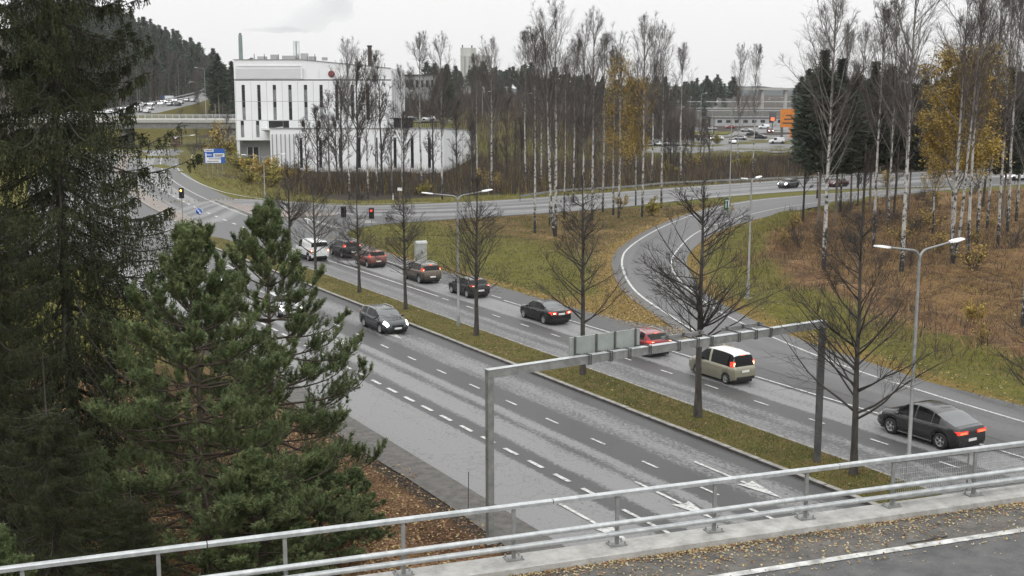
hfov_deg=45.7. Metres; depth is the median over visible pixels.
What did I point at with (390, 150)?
bare tree
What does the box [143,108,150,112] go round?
car
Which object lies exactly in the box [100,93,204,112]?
guard rail
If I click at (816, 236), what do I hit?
bush
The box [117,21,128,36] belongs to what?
conifer
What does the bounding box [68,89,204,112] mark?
guard rail
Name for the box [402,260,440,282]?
car
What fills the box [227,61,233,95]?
conifer
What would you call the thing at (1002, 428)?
slip road
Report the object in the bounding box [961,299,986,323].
bush
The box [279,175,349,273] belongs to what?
linden tree
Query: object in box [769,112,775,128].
digital board
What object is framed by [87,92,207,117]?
uphill motorway
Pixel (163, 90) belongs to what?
bare tree
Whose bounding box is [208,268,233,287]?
car
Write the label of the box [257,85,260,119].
window
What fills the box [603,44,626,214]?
birch tree
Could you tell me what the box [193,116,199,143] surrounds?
bare tree
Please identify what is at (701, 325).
linden tree
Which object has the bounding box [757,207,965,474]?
linden tree
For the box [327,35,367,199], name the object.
birch tree
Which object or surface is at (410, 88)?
bare tree
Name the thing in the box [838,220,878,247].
bush
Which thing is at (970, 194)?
birch tree
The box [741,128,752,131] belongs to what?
car
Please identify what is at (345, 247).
car
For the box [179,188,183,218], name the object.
traffic light
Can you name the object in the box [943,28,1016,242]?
birch tree
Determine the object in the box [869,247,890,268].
bush
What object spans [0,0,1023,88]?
sky
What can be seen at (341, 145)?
bare tree
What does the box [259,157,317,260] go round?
linden tree
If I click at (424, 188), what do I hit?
bush
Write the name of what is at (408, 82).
bare tree
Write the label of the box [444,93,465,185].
bare tree
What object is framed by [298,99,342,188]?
bare tree
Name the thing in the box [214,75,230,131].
conifer
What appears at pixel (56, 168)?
spruce tree
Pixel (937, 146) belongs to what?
birch tree
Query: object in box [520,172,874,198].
guard rail
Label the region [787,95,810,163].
conifer
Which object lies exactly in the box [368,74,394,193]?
bare tree
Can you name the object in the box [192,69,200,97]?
bare tree
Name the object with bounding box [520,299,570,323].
car
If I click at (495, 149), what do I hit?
bare tree
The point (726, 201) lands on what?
route sign
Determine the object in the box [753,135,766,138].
car
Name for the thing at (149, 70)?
bare tree
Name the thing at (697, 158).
bush
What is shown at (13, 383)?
spruce tree
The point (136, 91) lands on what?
conifer
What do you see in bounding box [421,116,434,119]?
car
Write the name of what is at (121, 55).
conifer
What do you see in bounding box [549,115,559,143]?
bare tree
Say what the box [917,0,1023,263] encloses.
birch tree
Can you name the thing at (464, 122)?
mound scrub
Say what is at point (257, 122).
window
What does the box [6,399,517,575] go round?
leaf carpet
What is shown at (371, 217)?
traffic light
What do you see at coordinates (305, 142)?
bare tree
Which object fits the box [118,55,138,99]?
conifer
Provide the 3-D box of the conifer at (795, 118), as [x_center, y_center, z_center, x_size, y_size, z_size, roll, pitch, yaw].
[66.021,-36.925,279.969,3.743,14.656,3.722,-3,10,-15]
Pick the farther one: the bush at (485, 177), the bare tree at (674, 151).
the bare tree at (674, 151)
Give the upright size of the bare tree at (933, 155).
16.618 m
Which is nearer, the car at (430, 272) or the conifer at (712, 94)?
the car at (430, 272)
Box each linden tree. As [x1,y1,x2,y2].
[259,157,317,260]
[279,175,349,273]
[319,190,389,292]
[368,185,437,309]
[436,173,510,335]
[523,171,627,374]
[632,175,793,417]
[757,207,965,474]
[978,297,1023,386]
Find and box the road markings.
[97,148,1023,538]
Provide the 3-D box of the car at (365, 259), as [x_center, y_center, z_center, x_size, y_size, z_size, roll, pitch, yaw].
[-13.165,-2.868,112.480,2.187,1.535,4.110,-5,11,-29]
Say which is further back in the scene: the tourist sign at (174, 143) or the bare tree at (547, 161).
the tourist sign at (174, 143)
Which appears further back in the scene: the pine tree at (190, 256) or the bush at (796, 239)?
the bush at (796, 239)
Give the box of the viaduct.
[669,88,793,107]
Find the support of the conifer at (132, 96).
on the ground at (928, 260)
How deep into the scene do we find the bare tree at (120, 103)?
477.78 m
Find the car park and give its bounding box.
[641,126,793,152]
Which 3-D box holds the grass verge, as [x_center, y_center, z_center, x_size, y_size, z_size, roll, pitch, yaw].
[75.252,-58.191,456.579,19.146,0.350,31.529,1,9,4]
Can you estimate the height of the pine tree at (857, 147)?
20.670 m
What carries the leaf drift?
on the ground at (928, 260)
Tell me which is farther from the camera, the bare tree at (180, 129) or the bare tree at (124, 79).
the bare tree at (124, 79)
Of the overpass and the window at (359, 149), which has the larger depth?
the overpass
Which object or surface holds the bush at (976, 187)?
on the ground at (928, 260)
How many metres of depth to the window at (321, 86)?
253.07 m
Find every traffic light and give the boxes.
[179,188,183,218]
[341,206,345,230]
[369,208,373,227]
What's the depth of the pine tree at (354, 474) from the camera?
43.60 m
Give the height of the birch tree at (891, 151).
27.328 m
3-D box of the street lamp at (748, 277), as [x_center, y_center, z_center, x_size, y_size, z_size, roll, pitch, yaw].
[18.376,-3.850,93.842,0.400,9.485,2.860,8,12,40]
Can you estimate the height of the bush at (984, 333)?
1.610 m
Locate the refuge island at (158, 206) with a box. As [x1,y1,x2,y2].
[115,153,203,226]
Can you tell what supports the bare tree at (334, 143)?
on the ground at (928, 260)
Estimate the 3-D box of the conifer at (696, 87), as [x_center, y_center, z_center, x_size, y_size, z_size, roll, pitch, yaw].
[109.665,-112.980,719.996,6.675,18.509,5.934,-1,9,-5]
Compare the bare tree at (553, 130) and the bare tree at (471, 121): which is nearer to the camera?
the bare tree at (471, 121)
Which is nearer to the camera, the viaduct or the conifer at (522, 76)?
the conifer at (522, 76)
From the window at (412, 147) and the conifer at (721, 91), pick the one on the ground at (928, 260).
the conifer at (721, 91)
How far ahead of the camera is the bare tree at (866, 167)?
150.82 m
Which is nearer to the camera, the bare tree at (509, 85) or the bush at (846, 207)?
the bush at (846, 207)
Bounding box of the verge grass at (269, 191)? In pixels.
[162,155,831,204]
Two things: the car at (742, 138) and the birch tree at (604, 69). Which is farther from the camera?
the car at (742, 138)
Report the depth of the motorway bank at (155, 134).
411.76 m
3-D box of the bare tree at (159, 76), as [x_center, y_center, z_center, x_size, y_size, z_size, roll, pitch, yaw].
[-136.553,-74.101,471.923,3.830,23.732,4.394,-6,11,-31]
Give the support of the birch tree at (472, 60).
on the ground at (928, 260)
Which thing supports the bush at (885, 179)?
on the ground at (928, 260)
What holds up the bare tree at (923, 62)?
on the ground at (928, 260)
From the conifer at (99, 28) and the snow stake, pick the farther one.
the conifer at (99, 28)
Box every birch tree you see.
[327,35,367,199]
[354,49,383,198]
[359,49,387,196]
[391,65,411,183]
[401,30,435,190]
[427,30,459,199]
[467,53,487,185]
[475,35,515,192]
[508,30,533,187]
[515,24,551,232]
[519,0,585,236]
[527,46,558,185]
[542,75,561,225]
[552,56,581,218]
[559,38,582,202]
[568,19,605,193]
[569,6,613,219]
[594,32,617,212]
[598,31,642,217]
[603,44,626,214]
[615,9,674,216]
[621,57,658,204]
[637,21,672,186]
[645,20,684,207]
[668,42,697,183]
[728,42,752,168]
[744,43,767,175]
[774,0,890,269]
[808,25,837,197]
[834,22,860,210]
[846,18,886,187]
[858,0,905,247]
[859,0,953,271]
[865,0,920,227]
[907,15,1020,246]
[914,86,953,232]
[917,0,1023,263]
[942,0,1006,262]
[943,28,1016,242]
[980,0,1023,248]
[986,0,1018,227]
[998,0,1023,220]
[998,0,1023,231]
[1003,12,1023,326]
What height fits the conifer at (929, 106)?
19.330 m
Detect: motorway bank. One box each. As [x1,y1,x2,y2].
[9,113,152,138]
[96,100,231,143]
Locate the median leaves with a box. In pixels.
[280,264,929,500]
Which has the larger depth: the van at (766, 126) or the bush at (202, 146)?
the van at (766, 126)
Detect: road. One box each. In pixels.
[0,169,1023,265]
[28,150,865,546]
[111,149,1023,493]
[611,185,1023,441]
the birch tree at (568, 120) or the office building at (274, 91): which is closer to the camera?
the birch tree at (568, 120)
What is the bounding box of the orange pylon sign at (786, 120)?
[780,109,794,137]
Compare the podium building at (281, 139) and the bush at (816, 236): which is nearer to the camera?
the bush at (816, 236)
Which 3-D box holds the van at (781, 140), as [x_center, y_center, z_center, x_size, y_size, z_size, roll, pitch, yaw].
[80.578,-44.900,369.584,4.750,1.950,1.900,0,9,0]
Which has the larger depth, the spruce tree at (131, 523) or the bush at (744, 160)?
the bush at (744, 160)
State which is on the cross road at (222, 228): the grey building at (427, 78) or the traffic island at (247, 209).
the traffic island at (247, 209)
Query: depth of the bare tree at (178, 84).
533.89 m
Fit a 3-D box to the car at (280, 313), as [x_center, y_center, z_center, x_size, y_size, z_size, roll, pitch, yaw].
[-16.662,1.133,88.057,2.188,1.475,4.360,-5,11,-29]
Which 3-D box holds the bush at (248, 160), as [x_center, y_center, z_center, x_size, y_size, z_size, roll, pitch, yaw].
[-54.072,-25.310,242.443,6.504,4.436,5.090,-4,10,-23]
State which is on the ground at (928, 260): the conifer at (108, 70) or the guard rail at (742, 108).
the conifer at (108, 70)
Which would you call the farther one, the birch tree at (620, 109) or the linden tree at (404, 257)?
the birch tree at (620, 109)
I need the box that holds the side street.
[418,120,690,143]
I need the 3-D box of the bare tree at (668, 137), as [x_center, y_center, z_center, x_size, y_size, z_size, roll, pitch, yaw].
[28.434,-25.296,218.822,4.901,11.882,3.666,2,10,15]
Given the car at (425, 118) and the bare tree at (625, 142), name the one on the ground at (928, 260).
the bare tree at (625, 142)
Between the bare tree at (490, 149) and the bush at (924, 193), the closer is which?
the bush at (924, 193)
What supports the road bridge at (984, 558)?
on the ground at (928, 260)
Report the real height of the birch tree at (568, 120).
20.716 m
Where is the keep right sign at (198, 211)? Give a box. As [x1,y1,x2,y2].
[195,208,201,221]
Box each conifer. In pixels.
[81,15,91,33]
[92,19,97,37]
[92,54,109,83]
[97,21,102,33]
[102,18,108,41]
[102,63,118,100]
[114,54,131,99]
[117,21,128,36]
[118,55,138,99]
[130,65,143,103]
[132,70,142,102]
[135,27,146,49]
[142,56,167,102]
[143,37,157,56]
[150,24,156,40]
[157,44,164,67]
[160,36,170,53]
[167,63,182,94]
[174,37,178,49]
[179,66,190,96]
[191,47,202,86]
[199,60,215,117]
[203,52,231,133]
[206,79,224,108]
[209,97,225,117]
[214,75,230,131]
[218,65,230,117]
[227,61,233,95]
[228,72,235,117]
[434,64,457,124]
[515,71,524,87]
[680,86,690,98]
[690,82,695,95]
[691,88,694,106]
[692,82,699,109]
[699,75,711,107]
[707,84,717,105]
[717,83,724,109]
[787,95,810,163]
[790,68,814,145]
[790,77,804,109]
[790,97,799,149]
[918,77,934,113]
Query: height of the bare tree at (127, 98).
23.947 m
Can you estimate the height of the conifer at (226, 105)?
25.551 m
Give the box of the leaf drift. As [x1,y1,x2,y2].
[319,208,1023,404]
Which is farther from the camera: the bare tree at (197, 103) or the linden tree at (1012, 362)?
the bare tree at (197, 103)
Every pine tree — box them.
[0,520,37,575]
[30,215,374,575]
[135,197,387,498]
[188,442,337,575]
[267,445,374,567]
[330,465,395,541]
[789,48,855,228]
[815,55,869,226]
[840,76,879,214]
[859,61,901,212]
[875,64,916,209]
[894,84,929,209]
[983,67,1023,222]
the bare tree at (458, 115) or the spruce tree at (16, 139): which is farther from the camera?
the bare tree at (458, 115)
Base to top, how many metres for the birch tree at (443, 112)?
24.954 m
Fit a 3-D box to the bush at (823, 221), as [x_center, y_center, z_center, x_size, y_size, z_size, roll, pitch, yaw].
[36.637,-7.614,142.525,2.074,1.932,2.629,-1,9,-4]
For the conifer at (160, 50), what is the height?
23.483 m
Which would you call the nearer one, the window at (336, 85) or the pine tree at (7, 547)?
the pine tree at (7, 547)
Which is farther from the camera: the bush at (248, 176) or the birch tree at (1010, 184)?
the bush at (248, 176)
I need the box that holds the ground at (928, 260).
[0,36,1023,575]
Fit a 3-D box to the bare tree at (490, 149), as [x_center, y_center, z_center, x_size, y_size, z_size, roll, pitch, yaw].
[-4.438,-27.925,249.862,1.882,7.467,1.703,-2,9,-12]
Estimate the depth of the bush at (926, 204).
168.90 m
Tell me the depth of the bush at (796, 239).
127.43 m
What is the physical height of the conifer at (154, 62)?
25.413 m
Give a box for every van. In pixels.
[295,238,328,260]
[758,124,769,128]
[768,137,784,143]
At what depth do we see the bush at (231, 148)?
306.16 m
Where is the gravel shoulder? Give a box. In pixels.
[101,276,564,552]
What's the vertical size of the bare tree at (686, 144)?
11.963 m
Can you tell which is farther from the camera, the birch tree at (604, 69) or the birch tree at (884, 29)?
the birch tree at (604, 69)
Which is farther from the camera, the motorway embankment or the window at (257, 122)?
the motorway embankment
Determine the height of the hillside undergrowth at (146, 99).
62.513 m
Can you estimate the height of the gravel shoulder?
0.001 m
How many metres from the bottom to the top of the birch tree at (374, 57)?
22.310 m
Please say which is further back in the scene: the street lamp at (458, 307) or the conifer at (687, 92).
the conifer at (687, 92)
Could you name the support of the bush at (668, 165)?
on the ground at (928, 260)
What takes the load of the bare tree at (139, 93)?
on the ground at (928, 260)
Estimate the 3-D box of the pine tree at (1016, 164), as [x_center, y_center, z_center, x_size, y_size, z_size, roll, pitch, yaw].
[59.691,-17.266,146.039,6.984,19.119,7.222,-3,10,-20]
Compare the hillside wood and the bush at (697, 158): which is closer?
the bush at (697, 158)
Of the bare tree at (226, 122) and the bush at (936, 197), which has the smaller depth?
the bush at (936, 197)
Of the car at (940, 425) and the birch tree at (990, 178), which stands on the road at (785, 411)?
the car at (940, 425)
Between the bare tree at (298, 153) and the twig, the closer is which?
the twig
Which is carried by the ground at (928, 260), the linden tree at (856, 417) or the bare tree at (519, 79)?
the bare tree at (519, 79)
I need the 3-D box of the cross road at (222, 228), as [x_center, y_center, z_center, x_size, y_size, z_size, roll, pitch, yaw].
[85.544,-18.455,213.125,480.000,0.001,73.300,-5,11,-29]
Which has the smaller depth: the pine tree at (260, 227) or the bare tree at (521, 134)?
the pine tree at (260, 227)
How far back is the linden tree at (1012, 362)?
55.51 m
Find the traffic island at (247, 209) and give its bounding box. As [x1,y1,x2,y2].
[216,200,338,217]
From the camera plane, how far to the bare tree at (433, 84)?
370.99 m
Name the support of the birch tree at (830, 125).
on the ground at (928, 260)
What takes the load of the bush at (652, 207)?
on the ground at (928, 260)
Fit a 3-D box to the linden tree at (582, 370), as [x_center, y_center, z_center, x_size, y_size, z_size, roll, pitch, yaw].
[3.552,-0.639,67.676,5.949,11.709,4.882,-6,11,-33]
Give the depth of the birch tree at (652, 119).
201.98 m
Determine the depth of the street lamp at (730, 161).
155.83 m
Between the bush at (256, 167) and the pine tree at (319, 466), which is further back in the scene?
the bush at (256, 167)
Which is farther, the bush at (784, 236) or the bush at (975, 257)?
the bush at (784, 236)
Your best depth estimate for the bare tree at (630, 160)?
224.63 m
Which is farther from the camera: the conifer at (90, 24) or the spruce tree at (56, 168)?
the conifer at (90, 24)
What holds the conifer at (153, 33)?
on the ground at (928, 260)
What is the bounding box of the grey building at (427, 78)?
[405,74,441,116]
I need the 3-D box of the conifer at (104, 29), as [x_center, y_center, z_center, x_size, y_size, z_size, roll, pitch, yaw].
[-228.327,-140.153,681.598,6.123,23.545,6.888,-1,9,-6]
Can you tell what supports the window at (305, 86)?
in the office building at (274, 91)
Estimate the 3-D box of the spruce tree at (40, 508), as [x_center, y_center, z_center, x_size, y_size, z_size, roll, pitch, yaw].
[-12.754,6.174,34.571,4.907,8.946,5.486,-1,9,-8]
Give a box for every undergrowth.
[25,25,234,130]
[727,188,1023,380]
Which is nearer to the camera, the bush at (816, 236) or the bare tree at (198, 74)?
the bush at (816, 236)
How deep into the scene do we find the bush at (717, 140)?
368.17 m
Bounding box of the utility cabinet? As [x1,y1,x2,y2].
[413,240,427,261]
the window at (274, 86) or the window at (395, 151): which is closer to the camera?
the window at (395, 151)
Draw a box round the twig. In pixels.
[906,535,947,543]
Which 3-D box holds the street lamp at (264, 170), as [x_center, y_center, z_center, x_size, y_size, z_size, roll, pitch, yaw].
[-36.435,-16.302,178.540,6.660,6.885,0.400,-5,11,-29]
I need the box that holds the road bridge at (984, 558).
[360,484,1023,575]
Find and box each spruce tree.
[0,0,235,513]
[0,129,89,463]
[0,210,107,572]
[0,352,144,575]
[94,468,182,575]
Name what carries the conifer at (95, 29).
on the ground at (928, 260)
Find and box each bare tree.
[116,63,125,109]
[118,63,129,105]
[121,60,131,105]
[132,61,141,101]
[133,71,145,101]
[145,64,156,105]
[146,76,154,113]
[153,51,162,99]
[156,68,164,100]
[158,72,167,98]
[166,51,175,94]
[170,70,181,108]
[171,56,182,98]
[178,108,184,143]
[180,59,189,96]
[190,70,199,102]
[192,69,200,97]
[192,75,202,106]
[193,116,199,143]
[194,61,202,94]
[196,51,204,89]
[203,57,210,71]
[222,107,231,140]
[292,133,303,179]
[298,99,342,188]
[298,117,316,180]
[319,89,336,188]
[320,112,351,186]
[326,75,355,192]
[334,52,384,194]
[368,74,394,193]
[382,100,396,191]
[391,105,418,184]
[405,70,413,115]
[405,72,414,102]
[421,81,443,187]
[424,68,440,103]
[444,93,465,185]
[457,72,465,98]
[460,77,466,103]
[464,117,478,184]
[465,107,475,182]
[467,134,477,167]
[486,137,494,166]
[489,135,501,175]
[492,119,499,155]
[497,93,515,179]
[506,77,510,96]
[510,108,531,151]
[514,116,529,173]
[517,69,520,105]
[529,119,539,166]
[542,145,554,181]
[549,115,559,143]
[554,82,563,119]
[569,116,587,173]
[572,140,582,180]
[589,109,600,170]
[617,128,628,168]
[622,140,639,174]
[657,116,679,178]
[660,138,670,176]
[668,116,682,174]
[674,134,679,164]
[679,116,689,173]
[684,123,698,170]
[695,110,707,158]
[701,115,717,169]
[701,120,708,155]
[789,127,815,220]
[853,165,862,204]
[857,79,881,218]
[885,78,914,213]
[916,61,932,86]
[924,86,947,210]
[939,65,951,88]
[979,92,994,206]
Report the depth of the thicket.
218.95 m
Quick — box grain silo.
[460,45,491,95]
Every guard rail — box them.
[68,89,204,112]
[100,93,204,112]
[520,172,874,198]
[626,108,792,110]
[645,101,790,104]
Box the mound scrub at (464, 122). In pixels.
[452,108,640,157]
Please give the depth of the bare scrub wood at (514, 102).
387.39 m
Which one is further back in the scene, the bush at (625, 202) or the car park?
the car park
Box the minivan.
[689,345,754,383]
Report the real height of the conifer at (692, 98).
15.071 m
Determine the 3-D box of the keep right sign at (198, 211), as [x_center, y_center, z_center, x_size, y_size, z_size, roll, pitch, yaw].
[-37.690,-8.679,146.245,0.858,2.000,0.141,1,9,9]
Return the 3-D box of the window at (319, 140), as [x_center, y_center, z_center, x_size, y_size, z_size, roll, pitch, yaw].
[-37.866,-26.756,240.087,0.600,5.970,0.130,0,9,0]
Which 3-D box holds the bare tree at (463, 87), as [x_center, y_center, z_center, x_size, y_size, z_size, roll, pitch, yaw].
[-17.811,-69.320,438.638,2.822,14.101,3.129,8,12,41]
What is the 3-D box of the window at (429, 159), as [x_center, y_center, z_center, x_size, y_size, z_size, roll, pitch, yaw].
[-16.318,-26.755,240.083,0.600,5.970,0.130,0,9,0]
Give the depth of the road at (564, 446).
56.69 m
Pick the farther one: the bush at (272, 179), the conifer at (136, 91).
the conifer at (136, 91)
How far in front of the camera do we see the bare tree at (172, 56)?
559.88 m
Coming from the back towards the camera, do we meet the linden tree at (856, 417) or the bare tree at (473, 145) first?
the bare tree at (473, 145)
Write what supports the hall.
on the ground at (928, 260)
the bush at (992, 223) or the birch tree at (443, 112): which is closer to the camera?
the bush at (992, 223)
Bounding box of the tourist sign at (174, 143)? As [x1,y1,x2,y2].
[172,135,180,169]
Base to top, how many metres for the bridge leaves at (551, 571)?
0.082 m
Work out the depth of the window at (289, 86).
253.25 m
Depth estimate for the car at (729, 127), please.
514.91 m
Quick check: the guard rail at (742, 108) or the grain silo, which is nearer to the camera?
the guard rail at (742, 108)
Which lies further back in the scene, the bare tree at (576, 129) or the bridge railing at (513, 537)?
the bare tree at (576, 129)
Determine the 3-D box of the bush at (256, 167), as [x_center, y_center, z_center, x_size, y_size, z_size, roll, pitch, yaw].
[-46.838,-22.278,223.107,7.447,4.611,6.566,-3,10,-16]
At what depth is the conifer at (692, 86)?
826.42 m
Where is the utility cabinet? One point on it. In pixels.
(420, 246)
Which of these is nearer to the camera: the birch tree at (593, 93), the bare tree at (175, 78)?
the birch tree at (593, 93)
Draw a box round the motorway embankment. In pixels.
[625,110,779,119]
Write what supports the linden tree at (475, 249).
on the median island at (761, 459)
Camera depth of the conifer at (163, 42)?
660.48 m
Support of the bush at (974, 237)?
on the ground at (928, 260)
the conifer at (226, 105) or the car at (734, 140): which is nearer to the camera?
the car at (734, 140)
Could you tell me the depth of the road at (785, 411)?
68.31 m
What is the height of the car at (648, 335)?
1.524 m
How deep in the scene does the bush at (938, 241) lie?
122.77 m
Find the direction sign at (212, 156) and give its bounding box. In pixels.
[204,149,224,178]
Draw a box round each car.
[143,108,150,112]
[166,101,173,105]
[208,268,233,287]
[262,292,298,316]
[329,238,360,257]
[355,249,385,267]
[359,303,407,333]
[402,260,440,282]
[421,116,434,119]
[448,276,489,297]
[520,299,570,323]
[627,326,671,355]
[654,141,667,145]
[724,125,734,128]
[729,138,736,143]
[734,136,746,139]
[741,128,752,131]
[746,131,758,135]
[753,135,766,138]
[778,178,798,187]
[829,178,849,186]
[877,400,985,449]
[1004,173,1023,180]
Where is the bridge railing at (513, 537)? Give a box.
[0,441,1023,575]
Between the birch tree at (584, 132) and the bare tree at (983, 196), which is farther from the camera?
the bare tree at (983, 196)
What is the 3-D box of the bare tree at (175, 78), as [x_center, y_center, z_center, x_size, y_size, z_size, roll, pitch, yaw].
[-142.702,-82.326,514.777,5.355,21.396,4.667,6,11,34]
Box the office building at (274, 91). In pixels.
[233,41,404,166]
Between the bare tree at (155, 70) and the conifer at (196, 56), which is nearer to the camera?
the bare tree at (155, 70)
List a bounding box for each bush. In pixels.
[186,140,199,154]
[187,133,212,150]
[199,144,220,157]
[207,118,235,151]
[223,138,236,154]
[225,150,254,171]
[232,166,259,184]
[237,154,275,177]
[254,169,283,186]
[263,158,293,182]
[278,163,310,181]
[416,180,432,194]
[476,167,489,188]
[493,172,504,190]
[614,194,629,208]
[644,195,664,215]
[659,160,678,173]
[683,155,700,167]
[710,134,720,143]
[732,153,756,168]
[776,227,791,245]
[785,210,800,230]
[788,223,805,246]
[811,223,837,247]
[816,217,832,229]
[828,192,859,216]
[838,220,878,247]
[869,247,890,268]
[877,205,902,222]
[878,170,895,186]
[887,223,915,243]
[896,209,923,233]
[905,241,920,266]
[910,208,948,230]
[914,183,931,198]
[921,230,955,253]
[922,195,931,205]
[925,191,943,203]
[949,242,990,269]
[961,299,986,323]
[968,179,978,194]
[971,228,984,244]
[972,322,992,343]
[981,219,1023,248]
[982,217,996,226]
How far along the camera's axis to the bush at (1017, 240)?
119.32 m
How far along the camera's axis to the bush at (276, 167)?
214.04 m
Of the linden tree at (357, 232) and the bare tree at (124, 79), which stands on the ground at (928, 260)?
the bare tree at (124, 79)
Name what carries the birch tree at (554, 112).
on the ground at (928, 260)
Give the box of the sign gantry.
[485,320,826,545]
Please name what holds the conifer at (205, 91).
on the ground at (928, 260)
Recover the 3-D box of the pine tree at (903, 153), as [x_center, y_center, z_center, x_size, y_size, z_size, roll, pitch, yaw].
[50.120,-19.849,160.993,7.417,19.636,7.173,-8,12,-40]
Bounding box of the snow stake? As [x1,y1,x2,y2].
[468,472,468,508]
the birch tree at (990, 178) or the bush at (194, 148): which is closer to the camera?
the birch tree at (990, 178)
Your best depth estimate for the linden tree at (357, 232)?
96.05 m
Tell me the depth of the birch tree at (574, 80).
172.90 m
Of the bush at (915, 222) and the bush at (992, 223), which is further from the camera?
the bush at (992, 223)
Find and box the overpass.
[0,114,236,145]
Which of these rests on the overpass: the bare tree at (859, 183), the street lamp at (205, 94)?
the street lamp at (205, 94)
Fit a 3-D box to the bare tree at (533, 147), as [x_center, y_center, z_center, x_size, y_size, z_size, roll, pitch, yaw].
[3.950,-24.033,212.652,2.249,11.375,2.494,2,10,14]
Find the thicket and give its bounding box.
[286,145,824,195]
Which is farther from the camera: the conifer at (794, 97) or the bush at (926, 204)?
the conifer at (794, 97)
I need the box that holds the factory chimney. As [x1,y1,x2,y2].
[238,33,242,58]
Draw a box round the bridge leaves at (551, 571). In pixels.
[509,501,1023,575]
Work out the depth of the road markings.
64.61 m
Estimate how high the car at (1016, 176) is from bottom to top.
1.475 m
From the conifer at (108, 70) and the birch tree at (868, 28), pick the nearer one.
the birch tree at (868, 28)
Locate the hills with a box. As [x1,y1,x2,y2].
[506,86,796,94]
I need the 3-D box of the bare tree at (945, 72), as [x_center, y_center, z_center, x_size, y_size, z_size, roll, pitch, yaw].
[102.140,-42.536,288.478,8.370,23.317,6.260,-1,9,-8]
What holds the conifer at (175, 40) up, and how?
on the ground at (928, 260)
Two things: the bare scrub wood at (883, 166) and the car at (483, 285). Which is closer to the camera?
the car at (483, 285)
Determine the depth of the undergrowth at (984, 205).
112.80 m
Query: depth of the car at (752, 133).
435.83 m
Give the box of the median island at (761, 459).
[209,237,945,504]
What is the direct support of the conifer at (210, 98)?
on the ground at (928, 260)
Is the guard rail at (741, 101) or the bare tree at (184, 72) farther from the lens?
the guard rail at (741, 101)
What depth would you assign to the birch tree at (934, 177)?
135.30 m
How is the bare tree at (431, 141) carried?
on the ground at (928, 260)
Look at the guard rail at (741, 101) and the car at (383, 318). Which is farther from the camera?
the guard rail at (741, 101)
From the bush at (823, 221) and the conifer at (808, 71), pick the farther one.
the conifer at (808, 71)
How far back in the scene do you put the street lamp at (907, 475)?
49.41 m
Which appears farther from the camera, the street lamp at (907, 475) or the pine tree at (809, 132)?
the pine tree at (809, 132)
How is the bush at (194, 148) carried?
on the ground at (928, 260)
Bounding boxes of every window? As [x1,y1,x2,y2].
[241,121,243,136]
[242,85,245,119]
[256,121,259,136]
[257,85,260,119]
[273,85,276,119]
[288,85,291,119]
[300,140,302,167]
[304,85,307,119]
[319,85,322,119]
[319,140,321,167]
[335,85,338,119]
[351,86,354,119]
[358,140,360,167]
[393,140,396,167]
[411,140,413,167]
[428,140,430,167]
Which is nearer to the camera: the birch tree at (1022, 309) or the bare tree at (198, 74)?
the birch tree at (1022, 309)
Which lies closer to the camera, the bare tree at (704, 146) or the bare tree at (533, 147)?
the bare tree at (533, 147)
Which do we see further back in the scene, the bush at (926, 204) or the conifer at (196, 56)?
the conifer at (196, 56)
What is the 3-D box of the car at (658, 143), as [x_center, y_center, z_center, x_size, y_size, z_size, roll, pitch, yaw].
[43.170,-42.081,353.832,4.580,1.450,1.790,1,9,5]
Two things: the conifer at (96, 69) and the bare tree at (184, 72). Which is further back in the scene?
the bare tree at (184, 72)
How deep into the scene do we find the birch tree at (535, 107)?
135.21 m
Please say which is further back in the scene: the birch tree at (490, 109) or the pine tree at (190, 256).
the birch tree at (490, 109)
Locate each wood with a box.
[7,0,252,97]
[405,89,698,141]
[421,61,738,117]
[800,75,985,155]
[808,132,1015,184]
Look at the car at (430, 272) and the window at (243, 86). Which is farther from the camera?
the window at (243, 86)
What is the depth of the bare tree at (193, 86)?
476.39 m
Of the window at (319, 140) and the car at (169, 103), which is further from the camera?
the car at (169, 103)
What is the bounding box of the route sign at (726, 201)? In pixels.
[724,198,730,208]
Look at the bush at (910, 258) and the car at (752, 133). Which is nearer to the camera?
the bush at (910, 258)
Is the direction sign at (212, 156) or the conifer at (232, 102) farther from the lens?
the conifer at (232, 102)
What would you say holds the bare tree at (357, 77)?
on the ground at (928, 260)
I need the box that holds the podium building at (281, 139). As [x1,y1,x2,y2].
[269,117,472,172]
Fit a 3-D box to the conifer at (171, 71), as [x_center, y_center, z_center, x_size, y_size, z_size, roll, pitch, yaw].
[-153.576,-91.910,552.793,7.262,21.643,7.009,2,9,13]
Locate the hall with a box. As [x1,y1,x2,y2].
[706,116,779,125]
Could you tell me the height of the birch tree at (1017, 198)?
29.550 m
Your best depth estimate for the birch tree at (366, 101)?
180.32 m
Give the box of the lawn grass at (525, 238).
[333,196,1023,406]
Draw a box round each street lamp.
[169,135,191,193]
[195,67,206,118]
[241,153,285,199]
[421,189,492,325]
[728,100,732,213]
[741,176,761,298]
[874,237,964,481]
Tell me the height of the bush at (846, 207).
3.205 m
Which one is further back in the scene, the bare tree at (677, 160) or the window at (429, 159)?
the window at (429, 159)
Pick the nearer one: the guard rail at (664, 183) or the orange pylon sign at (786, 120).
the guard rail at (664, 183)
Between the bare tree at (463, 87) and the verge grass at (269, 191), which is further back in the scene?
the bare tree at (463, 87)

